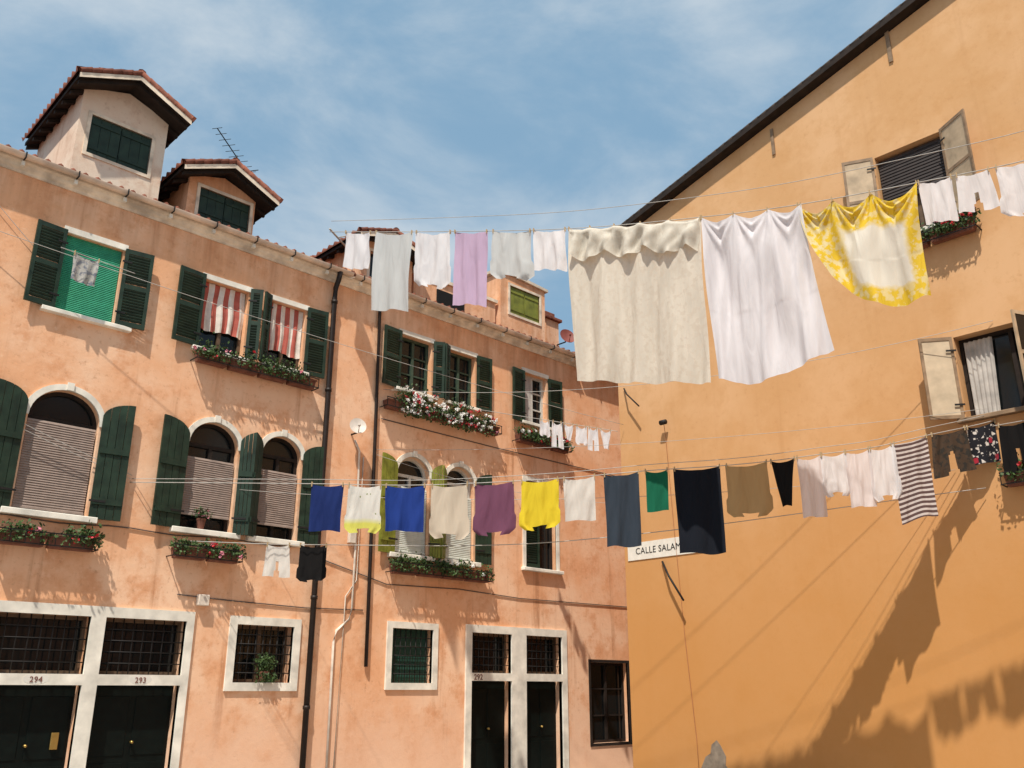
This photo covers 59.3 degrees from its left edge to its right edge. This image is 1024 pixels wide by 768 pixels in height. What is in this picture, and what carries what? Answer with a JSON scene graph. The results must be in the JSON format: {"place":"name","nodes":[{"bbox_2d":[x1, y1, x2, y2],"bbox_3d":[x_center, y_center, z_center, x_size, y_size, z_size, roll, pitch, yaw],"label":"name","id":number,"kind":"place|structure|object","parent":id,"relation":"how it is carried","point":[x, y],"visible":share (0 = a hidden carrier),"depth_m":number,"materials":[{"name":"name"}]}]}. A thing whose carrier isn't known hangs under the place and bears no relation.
{"place":"outdoors","nodes":[
{"label":"outdoors","id":0,"kind":"place"},
{"bbox_2d":[0,0,904,351],"label":"sky","id":1,"kind":"structure","parent":0,"point":[368,111],"materials":[{"name":"blue"}]},
{"label":"ground","id":2,"kind":"structure","parent":0,"visible":0},
{"bbox_2d":[0,66,632,767],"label":"salmon house","id":3,"kind":"structure","parent":2,"relation":"on","point":[128,644],"depth_m":15.64,"materials":[{"name":"paint"}]},
{"bbox_2d":[0,206,44,258],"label":"wire","id":4,"kind":"object","parent":3,"relation":"attached to","point":[16,226],"visible":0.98,"depth_m":13.63,"materials":[{"name":"grey metal"}]},
{"bbox_2d":[0,686,75,767],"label":"door","id":5,"kind":"structure","parent":3,"relation":"in","point":[35,721],"depth_m":12.45,"materials":[{"name":"black paint"}]},
{"bbox_2d":[0,613,87,673],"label":"window","id":6,"kind":"structure","parent":3,"relation":"in","point":[29,643],"depth_m":12.75,"materials":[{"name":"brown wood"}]},
{"bbox_2d":[0,518,104,552],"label":"flower box","id":7,"kind":"object","parent":3,"relation":"attached to","point":[87,541],"visible":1,"depth_m":12.79,"materials":[{"name":"ceramic"}]},
{"bbox_2d":[0,378,135,523],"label":"window","id":8,"kind":"structure","parent":3,"relation":"in","point":[52,480],"depth_m":13.42,"materials":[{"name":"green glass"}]},
{"bbox_2d":[23,429,130,478],"bbox_3d":[-7.064,0.617,13.059,3.243,1.059,0.009,17,-25,-41],"label":"wire","id":9,"kind":"object","parent":3,"relation":"attached to","point":[63,448],"visible":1,"depth_m":13.32,"materials":[{"name":"grey metal"}]},
{"bbox_2d":[25,424,130,474],"bbox_3d":[-7.064,0.541,13.085,3.243,1.099,0.009,17,-25,-41],"label":"wire","id":10,"kind":"object","parent":3,"relation":"attached to","point":[69,446],"visible":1,"depth_m":13.42,"materials":[{"name":"grey metal"}]},
{"bbox_2d":[23,219,154,332],"bbox_3d":[-6.715,-1.674,14.307,1.813,1.490,0.327,17,-25,-41],"label":"window","id":11,"kind":"structure","parent":3,"relation":"in","point":[48,280],"depth_m":14.28,"materials":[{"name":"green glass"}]},
{"bbox_2d":[61,247,134,273],"bbox_3d":[-6.491,-1.936,14.145,1.151,0.069,0.013,17,-25,-41],"label":"clothesline","id":12,"kind":"object","parent":3,"relation":"attached to","point":[98,260],"visible":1,"depth_m":14.13,"materials":[{"name":"metal"}]},
{"bbox_2d":[71,250,99,286],"bbox_3d":[-6.624,-1.786,13.955,0.383,0.504,0.054,17,-25,-41],"label":"cloth","id":13,"kind":"object","parent":12,"relation":"hanging from","point":[84,272],"visible":1,"depth_m":13.95,"materials":[{"name":"white fabric"}]},
{"bbox_2d":[85,686,172,767],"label":"door","id":14,"kind":"structure","parent":3,"relation":"in","point":[130,725],"depth_m":13.31,"materials":[{"name":"black paint"}]},
{"bbox_2d":[99,618,182,674],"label":"window","id":15,"kind":"structure","parent":3,"relation":"in","point":[130,647],"depth_m":13.69,"materials":[{"name":"black metal"}]},
{"bbox_2d":[191,506,212,528],"bbox_3d":[-5.035,2.180,14.639,0.332,0.369,0.223,17,-25,-41],"label":"potted plant","id":16,"kind":"object","parent":3,"relation":"on","point":[201,522],"visible":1,"depth_m":14.59,"materials":[{"name":"green plant"}]},
{"bbox_2d":[150,414,256,539],"bbox_3d":[-5.080,1.477,14.843,1.612,2.030,0.400,17,-25,-41],"label":"window","id":17,"kind":"structure","parent":3,"relation":"in","point":[198,452],"depth_m":14.89,"materials":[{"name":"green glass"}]},
{"bbox_2d":[166,535,246,563],"bbox_3d":[-4.863,2.615,14.416,1.326,0.422,0.374,17,-25,-41],"label":"flower box","id":18,"kind":"object","parent":3,"relation":"attached to","point":[208,552],"visible":0.98,"depth_m":14.35,"materials":[{"name":"ceramic"}]},
{"bbox_2d":[171,265,263,360],"bbox_3d":[-5.157,-1.180,15.695,1.541,1.450,0.366,17,-25,-41],"label":"window","id":19,"kind":"structure","parent":3,"relation":"in","point":[190,319],"depth_m":15.78,"materials":[{"name":"green wood"}]},
{"bbox_2d":[212,127,257,171],"bbox_3d":[-5.533,-3.763,17.862,0.580,2.438,1.108,-4,-19,13],"label":"tv antenna","id":20,"kind":"object","parent":3,"relation":"attached to","point":[230,147],"visible":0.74,"depth_m":18.15,"materials":[{"name":"metal"}]},
{"bbox_2d":[190,331,319,390],"bbox_3d":[-4.473,-0.429,15.850,2.460,0.568,0.372,17,-25,-41],"label":"flower box","id":21,"kind":"object","parent":3,"relation":"attached to","point":[267,370],"visible":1,"depth_m":15.74,"materials":[{"name":"ceramic"}]},
{"bbox_2d":[223,615,301,690],"bbox_3d":[-4.176,4.477,14.920,1.310,1.160,0.295,17,-25,-41],"label":"window","id":22,"kind":"structure","parent":3,"relation":"in","point":[245,642],"depth_m":14.93,"materials":[{"name":"white stone"}]},
{"bbox_2d":[252,652,277,682],"bbox_3d":[-4.074,4.667,14.819,0.469,0.510,0.308,17,-25,-41],"label":"potted plant","id":23,"kind":"object","parent":3,"relation":"on","point":[264,676],"visible":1,"depth_m":14.77,"materials":[{"name":"green plant"}]},
{"bbox_2d":[245,429,323,546],"bbox_3d":[-4.003,1.811,15.824,1.451,2.030,0.400,17,-25,-41],"label":"window","id":24,"kind":"structure","parent":3,"relation":"in","point":[271,518],"depth_m":15.84,"materials":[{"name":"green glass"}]},
{"bbox_2d":[258,291,328,378],"bbox_3d":[-4.088,-0.865,16.681,1.373,1.410,0.356,17,-25,-41],"label":"window","id":25,"kind":"structure","parent":3,"relation":"in","point":[283,341],"depth_m":16.76,"materials":[{"name":"green wood"}]},
{"bbox_2d":[0,231,623,424],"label":"wire","id":26,"kind":"object","parent":3,"relation":"attached to","point":[288,327],"visible":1,"depth_m":15.26,"materials":[{"name":"grey metal"}]},
{"bbox_2d":[329,228,345,246],"bbox_3d":[-3.481,-3.088,18.375,0.043,0.430,1.039,-5,-19,14],"label":"clothesline bracket","id":27,"kind":"object","parent":3,"relation":"attached to","point":[336,236],"visible":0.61,"depth_m":18.21,"materials":[{"name":"metal"}]},
{"bbox_2d":[344,130,1023,231],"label":"clothesline","id":28,"kind":"object","parent":27,"relation":"hanging from","point":[713,194],"visible":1,"depth_m":13.29,"materials":[{"name":"fabric"}]},
{"bbox_2d":[343,230,370,269],"bbox_3d":[-2.986,-2.595,17.314,0.661,0.982,0.091,-11,-22,29],"label":"pillowcase","id":29,"kind":"object","parent":28,"relation":"hanging from","point":[357,254],"visible":1,"depth_m":17.30,"materials":[{"name":"white fabric"}]},
{"bbox_2d":[371,230,412,311],"bbox_3d":[-2.208,-2.109,16.642,0.901,1.886,0.092,-11,-22,29],"label":"towel","id":30,"kind":"object","parent":28,"relation":"hanging from","point":[390,269],"visible":1,"depth_m":16.64,"materials":[{"name":"white fabric"}]},
{"bbox_2d":[414,230,450,288],"bbox_3d":[-1.423,-2.266,16.182,0.878,1.334,0.092,-11,-22,30],"label":"shirt","id":31,"kind":"object","parent":28,"relation":"hanging from","point":[432,261],"visible":1,"depth_m":16.17,"materials":[{"name":"white fabric"}]},
{"bbox_2d":[453,229,487,306],"bbox_3d":[-0.716,-2.021,15.643,0.711,1.661,0.088,-11,-21,28],"label":"towel","id":32,"kind":"object","parent":28,"relation":"hanging from","point":[470,270],"visible":1,"depth_m":15.62,"materials":[{"name":"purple fabric"}]},
{"bbox_2d":[490,228,534,280],"bbox_3d":[-0.011,-2.207,15.217,0.852,1.134,0.086,-11,-22,29],"label":"shirt","id":33,"kind":"object","parent":28,"relation":"hanging from","point":[511,254],"visible":1,"depth_m":15.21,"materials":[{"name":"white fabric"}]},
{"bbox_2d":[533,227,566,271],"bbox_3d":[0.617,-2.221,14.811,0.621,0.938,0.100,-11,-22,29],"label":"pillowcase","id":34,"kind":"object","parent":28,"relation":"hanging from","point":[549,250],"visible":1,"depth_m":14.79,"materials":[{"name":"white fabric"}]},
{"bbox_2d":[568,215,710,384],"bbox_3d":[1.861,-1.304,13.637,2.255,3.100,0.257,-11,-22,30],"label":"bed sheet","id":35,"kind":"object","parent":28,"relation":"hanging from","point":[638,307],"visible":1,"depth_m":13.59,"materials":[{"name":"beige fabric"}]},
{"bbox_2d":[699,202,833,384],"bbox_3d":[3.531,-1.348,12.630,1.672,2.770,0.212,-11,-22,30],"label":"bed sheet","id":36,"kind":"object","parent":28,"relation":"hanging from","point":[767,316],"visible":1,"depth_m":12.57,"materials":[{"name":"white fabric"}]},
{"bbox_2d":[796,180,930,306],"bbox_3d":[4.671,-1.819,12.003,1.556,1.836,0.256,-12,-22,32],"label":"tablecloth","id":37,"kind":"object","parent":28,"relation":"hanging from","point":[870,247],"visible":1,"depth_m":11.88,"materials":[{"name":"yellow fabric"}]},
{"bbox_2d":[917,173,958,224],"bbox_3d":[5.517,-2.385,11.654,0.400,0.699,0.074,-13,-23,33],"label":"underwear","id":38,"kind":"object","parent":28,"relation":"hanging from","point":[938,201],"visible":1,"depth_m":11.64,"materials":[{"name":"white fabric"}]},
{"bbox_2d":[955,166,999,212],"bbox_3d":[5.890,-2.463,11.434,0.466,0.618,0.042,-11,-22,30],"label":"underwear","id":39,"kind":"object","parent":28,"relation":"hanging from","point":[981,183],"visible":1,"depth_m":11.43,"materials":[{"name":"white fabric"}]},
{"bbox_2d":[995,164,1023,216],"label":"shirt","id":40,"kind":"object","parent":28,"relation":"hanging from","point":[1011,182],"visible":1,"depth_m":11.19,"materials":[{"name":"white fabric"}]},
{"bbox_2d":[350,418,365,434],"bbox_3d":[-2.947,0.792,16.961,0.366,0.329,0.258,-10,-21,27],"label":"satellite dish","id":41,"kind":"object","parent":3,"relation":"attached to","point":[357,425],"visible":1,"depth_m":16.97,"materials":[{"name":"paint"}]},
{"bbox_2d":[378,451,442,561],"bbox_3d":[-2.036,2.349,17.652,1.438,2.150,0.385,17,-25,-41],"label":"window","id":42,"kind":"structure","parent":3,"relation":"in","point":[391,470],"depth_m":17.62,"materials":[{"name":"white glass"}]},
{"bbox_2d":[384,621,438,689],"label":"window","id":43,"kind":"structure","parent":3,"relation":"in","point":[406,648],"depth_m":16.95,"materials":[{"name":"white stone"}]},
{"bbox_2d":[382,324,444,400],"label":"window","id":44,"kind":"structure","parent":3,"relation":"in","point":[408,351],"depth_m":18.72,"materials":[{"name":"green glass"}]},
{"bbox_2d":[385,550,494,582],"bbox_3d":[-1.335,3.555,17.671,2.661,0.499,0.390,17,-25,-41],"label":"flower box","id":45,"kind":"object","parent":3,"relation":"attached to","point":[444,570],"visible":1,"depth_m":17.52,"materials":[{"name":"ceramic"}]},
{"bbox_2d":[379,378,501,436],"bbox_3d":[-1.364,0.432,18.706,3.085,0.979,0.388,17,-25,-41],"label":"flower box","id":46,"kind":"object","parent":3,"relation":"attached to","point":[416,406],"visible":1,"depth_m":18.48,"materials":[{"name":"ceramic"}]},
{"bbox_2d":[438,461,491,567],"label":"window","id":47,"kind":"structure","parent":3,"relation":"in","point":[483,554],"depth_m":18.59,"materials":[{"name":"white glass"}]},
{"bbox_2d":[443,343,491,412],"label":"window","id":48,"kind":"structure","parent":3,"relation":"in","point":[456,366],"depth_m":19.66,"materials":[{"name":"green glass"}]},
{"bbox_2d":[471,681,504,767],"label":"door","id":49,"kind":"structure","parent":3,"relation":"in","point":[488,698],"depth_m":17.97,"materials":[{"name":"black paint"}]},
{"bbox_2d":[376,454,600,502],"bbox_3d":[-0.163,1.903,17.842,5.072,0.710,0.007,5,-19,-14],"label":"wire","id":50,"kind":"object","parent":3,"relation":"attached to","point":[446,476],"visible":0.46,"depth_m":17.51,"materials":[{"name":"grey metal"}]},
{"bbox_2d":[472,633,508,672],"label":"window","id":51,"kind":"structure","parent":3,"relation":"in","point":[488,650],"depth_m":18.42,"materials":[{"name":"black metal"}]},
{"bbox_2d":[512,366,562,431],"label":"window","id":52,"kind":"structure","parent":3,"relation":"in","point":[523,383],"depth_m":21.07,"materials":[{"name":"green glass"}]},
{"bbox_2d":[527,682,556,767],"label":"door","id":53,"kind":"structure","parent":3,"relation":"in","point":[541,696],"depth_m":18.96,"materials":[{"name":"black paint"}]},
{"bbox_2d":[521,475,563,574],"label":"window","id":54,"kind":"structure","parent":3,"relation":"in","point":[536,557],"depth_m":20.04,"materials":[{"name":"green glass"}]},
{"bbox_2d":[527,636,558,673],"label":"window","id":55,"kind":"structure","parent":3,"relation":"in","point":[541,651],"depth_m":19.44,"materials":[{"name":"black metal"}]},
{"bbox_2d":[512,418,574,453],"bbox_3d":[0.753,1.182,20.602,1.841,0.541,0.390,17,-25,-41],"label":"flower box","id":56,"kind":"object","parent":3,"relation":"attached to","point":[534,438],"visible":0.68,"depth_m":20.38,"materials":[{"name":"ceramic"}]},
{"bbox_2d":[483,410,617,431],"bbox_3d":[0.760,0.776,19.205,2.952,0.601,0.013,-2,-19,7],"label":"clothesline","id":57,"kind":"object","parent":3,"relation":"attached to","point":[547,420],"visible":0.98,"depth_m":19.20,"materials":[{"name":"fabric"}]},
{"bbox_2d":[540,418,549,436],"bbox_3d":[0.700,0.928,19.164,0.232,0.434,0.056,-3,-19,9],"label":"garment","id":58,"kind":"object","parent":57,"relation":"hanging from","point":[544,428],"visible":1,"depth_m":19.16,"materials":[{"name":"white fabric"}]},
{"bbox_2d":[552,420,563,448],"bbox_3d":[0.964,1.069,19.080,0.260,0.649,0.049,-2,-19,6],"label":"garment","id":59,"kind":"object","parent":57,"relation":"hanging from","point":[557,430],"visible":1,"depth_m":19.07,"materials":[{"name":"white fabric"}]},
{"bbox_2d":[563,421,573,440],"bbox_3d":[1.202,0.997,19.072,0.225,0.423,0.052,-3,-19,8],"label":"garment","id":60,"kind":"object","parent":57,"relation":"hanging from","point":[569,430],"visible":1,"depth_m":19.07,"materials":[{"name":"white fabric"}]},
{"bbox_2d":[575,423,587,445],"bbox_3d":[1.466,1.071,19.011,0.254,0.496,0.044,-2,-19,7],"label":"garment","id":61,"kind":"object","parent":57,"relation":"hanging from","point":[581,435],"visible":1,"depth_m":19.00,"materials":[{"name":"white fabric"}]},
{"bbox_2d":[588,425,598,450],"bbox_3d":[1.708,1.143,18.956,0.238,0.564,0.048,-2,-19,6],"label":"garment","id":62,"kind":"object","parent":57,"relation":"hanging from","point":[592,435],"visible":0.97,"depth_m":18.95,"materials":[{"name":"white fabric"}]},
{"bbox_2d":[600,427,610,449],"bbox_3d":[1.974,1.143,18.917,0.245,0.492,0.050,-2,-19,6],"label":"garment","id":63,"kind":"object","parent":57,"relation":"hanging from","point":[605,438],"visible":1,"depth_m":18.92,"materials":[{"name":"white fabric"}]},
{"bbox_2d":[545,311,561,345],"bbox_3d":[0.882,-1.118,23.635,0.640,1.550,0.640,17,-25,-41],"label":"chimney","id":64,"kind":"object","parent":3,"relation":"on","point":[552,322],"visible":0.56,"depth_m":23.54,"materials":[{"name":"paint"}]},
{"bbox_2d":[130,415,993,485],"bbox_3d":[0.659,1.031,13.766,13.202,1.013,0.032,-1,-19,3],"label":"clothesline","id":65,"kind":"object","parent":3,"relation":"attached to","point":[572,471],"visible":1,"depth_m":13.63,"materials":[{"name":"metal"}]},
{"bbox_2d":[308,482,343,531],"bbox_3d":[-2.824,1.864,13.674,0.504,0.777,0.055,-1,-19,3],"label":"towel","id":66,"kind":"object","parent":65,"relation":"hanging from","point":[325,507],"visible":1,"depth_m":13.66,"materials":[{"name":"blue fabric"}]},
{"bbox_2d":[344,482,381,533],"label":"shirt","id":67,"kind":"object","parent":65,"relation":"hanging from","point":[363,508],"visible":1,"depth_m":13.63,"materials":[{"name":"white fabric"}]},
{"bbox_2d":[385,483,424,531],"bbox_3d":[-1.625,1.866,13.605,0.609,0.755,0.078,-2,-19,6],"label":"towel","id":68,"kind":"object","parent":65,"relation":"hanging from","point":[404,509],"visible":1,"depth_m":13.61,"materials":[{"name":"blue fabric"}]},
{"bbox_2d":[429,481,469,539],"bbox_3d":[-0.940,1.904,13.558,0.610,0.875,0.058,-1,-19,3],"label":"shirt","id":69,"kind":"object","parent":65,"relation":"hanging from","point":[449,510],"visible":1,"depth_m":13.56,"materials":[{"name":"beige fabric"}]},
{"bbox_2d":[473,479,515,535],"bbox_3d":[-0.265,1.858,13.528,0.655,0.864,0.061,-2,-19,5],"label":"shirt","id":70,"kind":"object","parent":65,"relation":"hanging from","point":[494,508],"visible":1,"depth_m":13.52,"materials":[{"name":"fabric"}]},
{"bbox_2d":[519,476,559,530],"bbox_3d":[0.413,1.791,13.504,0.619,0.821,0.082,0,-19,1],"label":"shirt","id":71,"kind":"object","parent":65,"relation":"hanging from","point":[539,503],"visible":1,"depth_m":13.51,"materials":[{"name":"yellow fabric"}]},
{"bbox_2d":[563,473,595,521],"bbox_3d":[1.017,1.702,13.509,0.481,0.724,0.061,-1,-19,2],"label":"towel","id":72,"kind":"object","parent":65,"relation":"hanging from","point":[579,498],"visible":1,"depth_m":13.49,"materials":[{"name":"white fabric"}]},
{"bbox_2d":[604,469,641,546],"bbox_3d":[1.649,1.847,13.418,0.533,1.168,0.060,-1,-19,2],"label":"towel","id":73,"kind":"object","parent":65,"relation":"hanging from","point":[622,507],"visible":1,"depth_m":13.40,"materials":[{"name":"fabric"}]},
{"bbox_2d":[645,467,668,511],"bbox_3d":[2.176,1.583,13.481,0.345,0.682,0.045,-1,-19,3],"label":"cloth","id":74,"kind":"object","parent":65,"relation":"hanging from","point":[657,491],"visible":1,"depth_m":13.47,"materials":[{"name":"green fabric"}]},
{"bbox_2d":[673,464,725,554],"bbox_3d":[2.780,1.851,13.358,0.701,1.351,0.067,-1,-19,4],"label":"towel","id":75,"kind":"object","parent":65,"relation":"hanging from","point":[699,507],"visible":1,"depth_m":13.35,"materials":[{"name":"black fabric"}]},
{"bbox_2d":[725,459,772,516],"bbox_3d":[3.528,1.554,13.406,0.683,0.874,0.063,-1,-19,4],"label":"shirt","id":76,"kind":"object","parent":65,"relation":"hanging from","point":[748,488],"visible":1,"depth_m":13.39,"materials":[{"name":"beige fabric"}]},
{"bbox_2d":[770,456,794,506],"bbox_3d":[4.063,1.451,13.414,0.364,0.775,0.042,-1,-19,3],"label":"vest","id":77,"kind":"object","parent":65,"relation":"hanging from","point":[783,472],"visible":1,"depth_m":13.43,"materials":[{"name":"black fabric"}]},
{"bbox_2d":[796,452,827,517],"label":"shirt","id":78,"kind":"object","parent":65,"relation":"hanging from","point":[813,497],"visible":1,"depth_m":13.36,"materials":[{"name":"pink fabric"}]},
{"bbox_2d":[819,449,849,497],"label":"shirt","id":79,"kind":"object","parent":65,"relation":"hanging from","point":[834,474],"visible":1,"depth_m":13.40,"materials":[{"name":"white fabric"}]},
{"bbox_2d":[843,446,876,507],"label":"shirt","id":80,"kind":"object","parent":65,"relation":"hanging from","point":[860,473],"visible":1,"depth_m":13.36,"materials":[{"name":"white fabric"}]},
{"bbox_2d":[867,441,902,501],"bbox_3d":[5.538,1.299,13.379,0.445,0.926,0.061,-2,-19,5],"label":"shirt","id":81,"kind":"object","parent":65,"relation":"hanging from","point":[887,479],"visible":1,"depth_m":13.36,"materials":[{"name":"white fabric"}]},
{"bbox_2d":[889,433,937,524],"bbox_3d":[5.953,1.401,13.319,0.563,1.376,0.064,-2,-19,5],"label":"striped shirt","id":82,"kind":"object","parent":65,"relation":"hanging from","point":[916,499],"visible":1,"depth_m":13.32,"materials":[{"name":"fabric"}]},
{"bbox_2d":[930,425,976,478],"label":"shorts","id":83,"kind":"object","parent":65,"relation":"hanging from","point":[956,443],"visible":1,"depth_m":13.41,"materials":[{"name":"brown fabric"}]},
{"bbox_2d":[966,418,1000,464],"bbox_3d":[7.048,0.868,13.449,0.443,0.726,0.071,-1,-19,4],"label":"scarf","id":84,"kind":"object","parent":65,"relation":"hanging from","point":[984,444],"visible":1,"depth_m":13.44,"materials":[{"name":"fabric"}]},
{"bbox_2d":[998,422,1023,475],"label":"trousers","id":85,"kind":"object","parent":65,"relation":"hanging from","point":[1011,438],"visible":1,"depth_m":13.06,"materials":[{"name":"black fabric"}]},
{"bbox_2d":[557,329,573,345],"bbox_3d":[1.274,-1.168,22.231,0.531,0.411,0.329,-11,-22,28],"label":"satellite dish","id":86,"kind":"object","parent":3,"relation":"attached to","point":[567,335],"visible":0.98,"depth_m":22.23,"materials":[{"name":"metal"}]},
{"bbox_2d":[191,488,984,545],"bbox_3d":[0.915,2.086,13.811,12.301,0.748,0.013,-2,-19,5],"label":"clothesline","id":87,"kind":"object","parent":3,"relation":"attached to","point":[541,542],"visible":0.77,"depth_m":13.79,"materials":[{"name":"fabric"}]},
{"bbox_2d":[262,542,289,577],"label":"shorts","id":88,"kind":"object","parent":87,"relation":"hanging from","point":[273,555],"visible":1,"depth_m":14.06,"materials":[{"name":"white fabric"}]},
{"bbox_2d":[296,543,326,581],"bbox_3d":[-3.109,2.771,13.996,0.477,0.609,0.046,-2,-19,5],"label":"vest","id":89,"kind":"object","parent":87,"relation":"hanging from","point":[312,564],"visible":1,"depth_m":13.99,"materials":[{"name":"black fabric"}]},
{"bbox_2d":[248,472,933,499],"bbox_3d":[1.082,1.686,14.417,11.512,0.308,0.007,-2,-19,7],"label":"wire","id":90,"kind":"object","parent":3,"relation":"attached to","point":[468,499],"visible":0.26,"depth_m":14.78,"materials":[{"name":"grey metal"}]},
{"bbox_2d":[588,659,631,746],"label":"window","id":91,"kind":"structure","parent":3,"relation":"in","point":[606,680],"depth_m":20.50,"materials":[{"name":"black glass"}]},
{"bbox_2d":[377,408,986,449],"bbox_3d":[2.299,0.847,15.499,10.532,0.421,0.007,-7,-20,20],"label":"wire","id":92,"kind":"object","parent":3,"relation":"attached to","point":[702,438],"visible":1,"depth_m":15.06,"materials":[{"name":"grey metal"}]},
{"bbox_2d":[618,0,1023,767],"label":"ochre house","id":93,"kind":"structure","parent":2,"relation":"on","point":[862,636],"depth_m":15.15,"materials":[{"name":"paint"}]},
{"bbox_2d":[623,388,638,406],"bbox_3d":[2.450,0.269,18.712,0.099,0.573,0.588,8,-20,-22],"label":"iron stay","id":94,"kind":"object","parent":93,"relation":"attached to","point":[630,397],"visible":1,"depth_m":18.64,"materials":[{"name":"grey metal"}]},
{"bbox_2d":[628,537,692,560],"bbox_3d":[2.937,3.167,17.403,0.017,0.340,1.780,17,-25,-41],"label":"street sign","id":95,"kind":"object","parent":93,"relation":"attached to","point":[657,548],"visible":0.76,"depth_m":17.53,"materials":[{"name":"paint"}]},
{"bbox_2d":[661,561,683,600],"bbox_3d":[3.008,3.702,16.959,0.088,0.805,0.629,9,-21,-25],"label":"iron stay","id":96,"kind":"object","parent":93,"relation":"attached to","point":[673,583],"visible":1,"depth_m":16.90,"materials":[{"name":"grey metal"}]},
{"bbox_2d":[659,419,698,766],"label":"cable","id":97,"kind":"object","parent":93,"relation":"attached to","point":[663,422],"depth_m":17.03,"materials":[{"name":"metal"}]},
{"bbox_2d":[383,320,992,392],"bbox_3d":[2.432,-0.277,15.812,10.784,0.593,0.009,-8,-20,21],"label":"wire","id":98,"kind":"object","parent":93,"relation":"attached to","point":[670,381],"visible":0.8,"depth_m":16.02,"materials":[{"name":"grey metal"}]},
{"bbox_2d":[841,108,979,233],"bbox_3d":[6.809,-3.347,15.287,0.614,1.730,2.160,17,-25,-41],"label":"window","id":99,"kind":"structure","parent":93,"relation":"in","point":[954,133],"depth_m":15.44,"materials":[{"name":"brown wood"}]},
{"bbox_2d":[920,206,981,248],"bbox_3d":[6.832,-2.561,14.812,0.374,0.556,1.666,17,-25,-41],"label":"flower box","id":100,"kind":"object","parent":93,"relation":"attached to","point":[942,232],"visible":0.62,"depth_m":14.47,"materials":[{"name":"ceramic"}]},
{"bbox_2d":[918,309,1023,423],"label":"window","id":101,"kind":"structure","parent":93,"relation":"in","point":[992,363],"depth_m":13.97,"materials":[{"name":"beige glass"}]},
{"bbox_2d":[994,453,1023,487],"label":"flower box","id":102,"kind":"object","parent":93,"relation":"attached to","point":[1012,479],"visible":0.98,"depth_m":12.97,"materials":[{"name":"ceramic"}]}
]}

